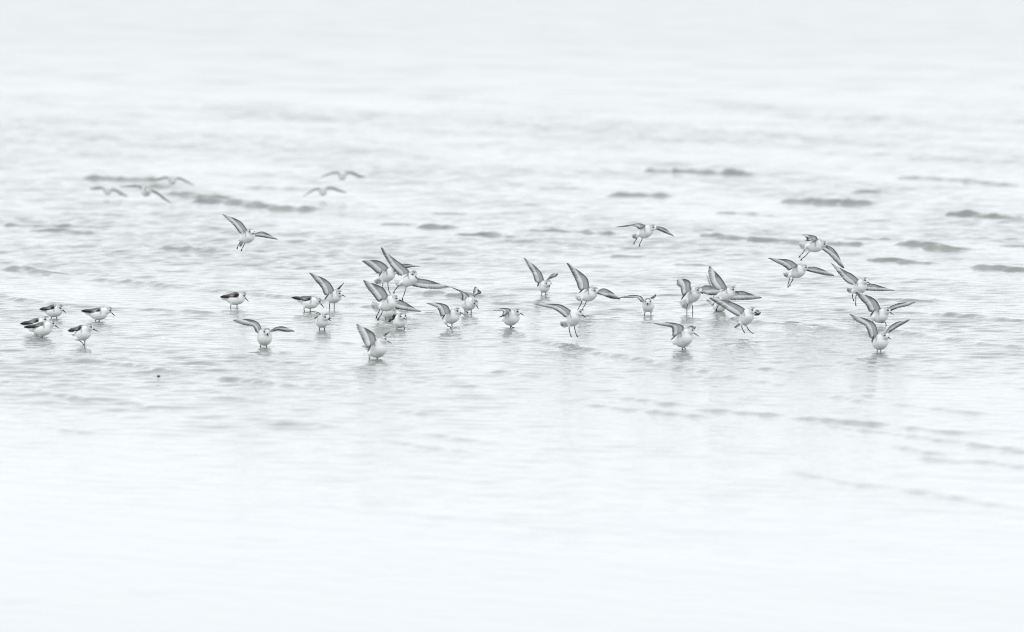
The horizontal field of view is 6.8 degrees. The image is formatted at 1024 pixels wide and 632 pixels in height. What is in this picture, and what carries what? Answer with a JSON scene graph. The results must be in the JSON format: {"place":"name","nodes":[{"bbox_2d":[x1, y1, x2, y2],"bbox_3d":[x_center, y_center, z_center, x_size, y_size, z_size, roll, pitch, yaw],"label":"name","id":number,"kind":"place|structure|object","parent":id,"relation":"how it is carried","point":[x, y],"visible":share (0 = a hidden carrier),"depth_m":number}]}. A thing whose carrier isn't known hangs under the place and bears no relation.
{"place":"outdoors","nodes":[
{"label":"outdoors","id":0,"kind":"place"},
{"bbox_2d":[90,187,126,195],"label":"sanderling","id":1,"kind":"object","parent":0,"point":[107,190],"visible":1,"depth_m":65.11},
{"bbox_2d":[120,185,170,202],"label":"sanderling","id":2,"kind":"object","parent":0,"point":[146,190],"visible":1,"depth_m":58.84},
{"bbox_2d":[151,176,193,185],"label":"sanderling","id":3,"kind":"object","parent":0,"point":[172,180],"visible":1,"depth_m":65.11},
{"bbox_2d":[222,214,277,250],"bbox_3d":[-1.421,-0.452,46.659,0.347,0.206,0.150,-1,3,-17],"label":"sanderling","id":4,"kind":"object","parent":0,"point":[247,235],"visible":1,"depth_m":46.63},
{"bbox_2d":[303,187,346,196],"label":"sanderling","id":5,"kind":"object","parent":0,"point":[322,191],"visible":1,"depth_m":64.81},
{"bbox_2d":[322,171,364,179],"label":"sanderling","id":6,"kind":"object","parent":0,"point":[342,175],"visible":1,"depth_m":65.42},
{"bbox_2d":[362,260,419,292],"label":"sanderling","id":7,"kind":"object","parent":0,"point":[386,273],"visible":1,"depth_m":46.42},
{"bbox_2d":[363,280,420,320],"bbox_3d":[-0.621,-0.082,44.389,0.370,0.217,0.142,-1,3,-22],"label":"sanderling","id":8,"kind":"object","parent":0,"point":[389,302],"visible":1,"depth_m":44.34},
{"bbox_2d":[381,247,447,300],"bbox_3d":[-0.521,-0.226,46.151,0.363,0.291,0.112,0,3,0],"label":"sanderling","id":9,"kind":"object","parent":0,"point":[410,278],"visible":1,"depth_m":46.12},
{"bbox_2d":[0,0,1023,631],"bbox_3d":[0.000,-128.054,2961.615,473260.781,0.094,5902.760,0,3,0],"label":"water","id":10,"kind":"structure","parent":0,"point":[802,454],"depth_m":44.64},
{"bbox_2d":[20,316,49,333],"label":"sanderling","id":11,"kind":"object","parent":10,"relation":"on","point":[36,320],"visible":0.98,"depth_m":42.98},
{"bbox_2d":[24,320,57,337],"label":"sanderling","id":12,"kind":"object","parent":10,"relation":"on","point":[42,329],"visible":0.98,"depth_m":42.62},
{"bbox_2d":[39,303,65,317],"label":"sanderling","id":13,"kind":"object","parent":10,"relation":"on","point":[56,310],"visible":0.99,"depth_m":44.80},
{"bbox_2d":[68,323,96,344],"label":"sanderling","id":14,"kind":"object","parent":10,"relation":"on","point":[82,332],"visible":0.99,"depth_m":41.85},
{"bbox_2d":[81,306,114,320],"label":"sanderling","id":15,"kind":"object","parent":10,"relation":"on","point":[100,313],"visible":0.98,"depth_m":44.47},
{"bbox_2d":[220,291,248,307],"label":"sanderling","id":16,"kind":"object","parent":10,"relation":"on","point":[236,298],"visible":0.98,"depth_m":46.15},
{"bbox_2d":[233,319,293,346],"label":"sanderling","id":17,"kind":"object","parent":10,"relation":"on","point":[264,336],"visible":0.98,"depth_m":41.68},
{"bbox_2d":[291,295,323,310],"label":"sanderling","id":18,"kind":"object","parent":10,"relation":"on","point":[311,302],"visible":0.99,"depth_m":45.64},
{"bbox_2d":[303,311,330,329],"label":"sanderling","id":19,"kind":"object","parent":10,"relation":"on","point":[322,320],"visible":1,"depth_m":43.48},
{"bbox_2d":[309,273,344,307],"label":"sanderling","id":20,"kind":"object","parent":10,"relation":"on","point":[334,296],"visible":0.99,"depth_m":46.03},
{"bbox_2d":[356,324,390,358],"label":"sanderling","id":21,"kind":"object","parent":10,"relation":"on","point":[375,347],"visible":1,"depth_m":40.51},
{"bbox_2d":[380,308,398,318],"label":"sanderling","id":22,"kind":"object","parent":10,"relation":"on","point":[387,314],"visible":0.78,"depth_m":44.76},
{"bbox_2d":[388,313,405,328],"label":"sanderling","id":23,"kind":"object","parent":10,"relation":"on","point":[399,320],"visible":0.98,"depth_m":43.56},
{"bbox_2d":[427,303,463,327],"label":"sanderling","id":24,"kind":"object","parent":10,"relation":"on","point":[449,316],"visible":0.99,"depth_m":43.64},
{"bbox_2d":[445,285,480,312],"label":"sanderling","id":25,"kind":"object","parent":10,"relation":"on","point":[469,303],"visible":0.98,"depth_m":45.41},
{"bbox_2d":[494,308,522,327],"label":"sanderling","id":26,"kind":"object","parent":10,"relation":"on","point":[511,317],"visible":0.98,"depth_m":43.69},
{"bbox_2d":[524,258,557,294],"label":"sanderling","id":27,"kind":"object","parent":10,"relation":"on","point":[544,286],"visible":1,"depth_m":47.70},
{"bbox_2d":[536,304,585,336],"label":"sanderling","id":28,"kind":"object","parent":10,"relation":"on","point":[573,316],"visible":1,"depth_m":42.19},
{"bbox_2d":[619,294,655,315],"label":"sanderling","id":29,"kind":"object","parent":10,"relation":"on","point":[648,305],"visible":0.97,"depth_m":45.11},
{"bbox_2d":[653,322,697,349],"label":"sanderling","id":30,"kind":"object","parent":10,"relation":"on","point":[682,335],"visible":0.99,"depth_m":41.38},
{"bbox_2d":[677,279,720,313],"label":"sanderling","id":31,"kind":"object","parent":10,"relation":"on","point":[694,294],"visible":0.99,"depth_m":45.42},
{"bbox_2d":[706,276,739,311],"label":"sanderling","id":32,"kind":"object","parent":10,"relation":"on","point":[719,308],"visible":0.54,"depth_m":45.65},
{"bbox_2d":[708,266,761,311],"bbox_3d":[1.154,-0.147,45.267,0.374,0.246,0.152,-2,3,-32],"label":"sanderling","id":33,"kind":"object","parent":10,"relation":"on","point":[728,292],"visible":0.93,"depth_m":45.22},
{"bbox_2d":[709,297,760,333],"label":"sanderling","id":34,"kind":"object","parent":10,"relation":"on","point":[746,318],"visible":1,"depth_m":42.79},
{"bbox_2d":[850,314,909,351],"bbox_3d":[1.777,0.094,41.232,0.161,0.214,0.326,2,3,38],"label":"sanderling","id":35,"kind":"object","parent":10,"relation":"on","point":[880,341],"visible":1,"depth_m":41.18},
{"bbox_2d":[567,263,619,309],"bbox_3d":[0.435,-0.154,45.356,0.326,0.258,0.140,-1,3,-16],"label":"sanderling","id":36,"kind":"object","parent":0,"point":[590,293],"visible":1,"depth_m":45.31},
{"bbox_2d":[617,223,673,246],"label":"sanderling","id":37,"kind":"object","parent":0,"point":[645,231],"visible":1,"depth_m":47.37},
{"bbox_2d":[768,258,833,287],"bbox_3d":[1.527,-0.230,45.346,0.382,0.162,0.137,0,3,-11],"label":"sanderling","id":38,"kind":"object","parent":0,"point":[795,270],"visible":1,"depth_m":45.31},
{"bbox_2d":[798,235,843,267],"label":"sanderling","id":39,"kind":"object","parent":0,"point":[815,244],"visible":1,"depth_m":45.73},
{"bbox_2d":[831,263,894,305],"bbox_3d":[1.842,-0.165,45.153,0.367,0.229,0.144,0,3,-10],"label":"sanderling","id":40,"kind":"object","parent":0,"point":[861,285],"visible":0.94,"depth_m":45.12},
{"bbox_2d":[856,292,914,323],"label":"sanderling","id":41,"kind":"object","parent":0,"point":[880,315],"visible":0.98,"depth_m":44.02}
]}

